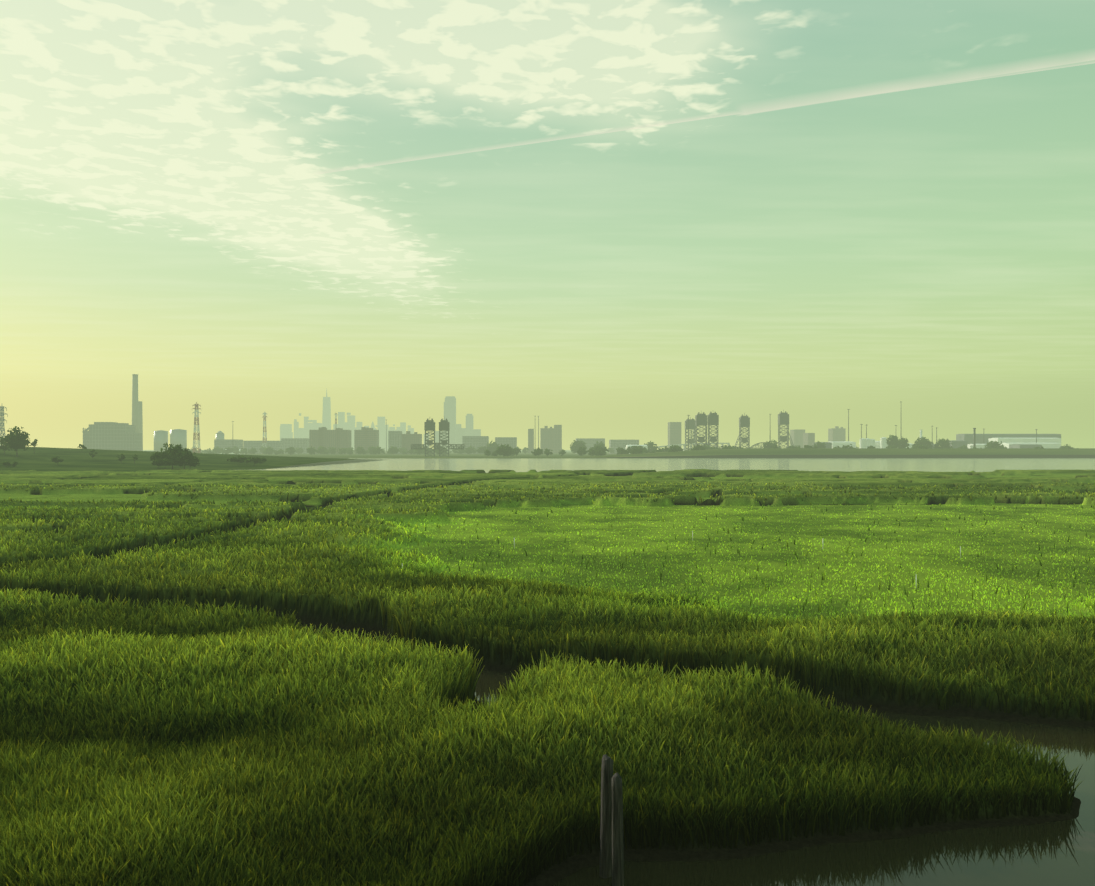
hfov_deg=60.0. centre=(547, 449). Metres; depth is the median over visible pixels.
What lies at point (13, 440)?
mound trees
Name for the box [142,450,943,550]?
ground
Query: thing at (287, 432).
manhattan skyline
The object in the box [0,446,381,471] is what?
grassy bank
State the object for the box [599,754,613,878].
timber pile
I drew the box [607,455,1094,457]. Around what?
bank bulkhead
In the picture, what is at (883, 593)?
meadow grass
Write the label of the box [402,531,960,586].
marker stakes
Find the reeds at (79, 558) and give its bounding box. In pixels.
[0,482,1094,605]
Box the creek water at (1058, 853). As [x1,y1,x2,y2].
[295,622,1094,885]
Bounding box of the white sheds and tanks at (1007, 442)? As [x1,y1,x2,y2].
[218,437,1060,453]
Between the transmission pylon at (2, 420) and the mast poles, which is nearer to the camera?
the transmission pylon at (2, 420)
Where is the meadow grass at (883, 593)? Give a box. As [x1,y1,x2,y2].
[220,501,1094,623]
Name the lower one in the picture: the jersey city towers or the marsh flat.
the marsh flat
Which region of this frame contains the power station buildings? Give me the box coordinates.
[82,422,141,450]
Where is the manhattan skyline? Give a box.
[280,389,429,450]
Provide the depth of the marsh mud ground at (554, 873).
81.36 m
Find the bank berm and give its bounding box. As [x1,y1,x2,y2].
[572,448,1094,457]
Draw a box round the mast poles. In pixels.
[232,409,1037,452]
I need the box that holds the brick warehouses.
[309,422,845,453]
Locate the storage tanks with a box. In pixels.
[154,429,223,451]
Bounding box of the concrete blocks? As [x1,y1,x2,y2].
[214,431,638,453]
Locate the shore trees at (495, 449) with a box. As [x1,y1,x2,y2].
[188,435,1073,456]
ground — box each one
[0,469,1094,885]
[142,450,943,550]
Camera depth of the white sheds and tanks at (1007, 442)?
1432.45 m
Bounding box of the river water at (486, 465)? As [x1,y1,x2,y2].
[259,458,1094,472]
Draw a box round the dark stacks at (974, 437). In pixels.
[691,428,975,447]
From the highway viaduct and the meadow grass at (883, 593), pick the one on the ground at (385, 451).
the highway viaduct
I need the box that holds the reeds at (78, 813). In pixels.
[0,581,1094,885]
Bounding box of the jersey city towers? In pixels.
[435,396,480,451]
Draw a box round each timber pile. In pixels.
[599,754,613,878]
[611,773,623,885]
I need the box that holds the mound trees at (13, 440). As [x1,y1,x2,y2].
[0,426,266,468]
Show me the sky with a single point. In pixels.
(607, 219)
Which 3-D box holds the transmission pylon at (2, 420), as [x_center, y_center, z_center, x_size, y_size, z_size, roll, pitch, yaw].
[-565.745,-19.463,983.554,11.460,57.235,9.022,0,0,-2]
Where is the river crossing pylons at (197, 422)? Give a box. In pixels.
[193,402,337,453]
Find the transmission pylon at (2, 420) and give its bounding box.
[0,406,7,445]
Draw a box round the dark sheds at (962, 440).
[813,434,1060,447]
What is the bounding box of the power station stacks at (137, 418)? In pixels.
[132,374,142,450]
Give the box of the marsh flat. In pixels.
[203,452,615,457]
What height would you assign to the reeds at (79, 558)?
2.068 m
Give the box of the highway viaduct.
[658,443,729,450]
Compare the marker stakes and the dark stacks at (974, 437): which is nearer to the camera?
the marker stakes
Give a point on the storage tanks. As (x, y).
(178, 436)
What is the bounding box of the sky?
[0,0,1094,449]

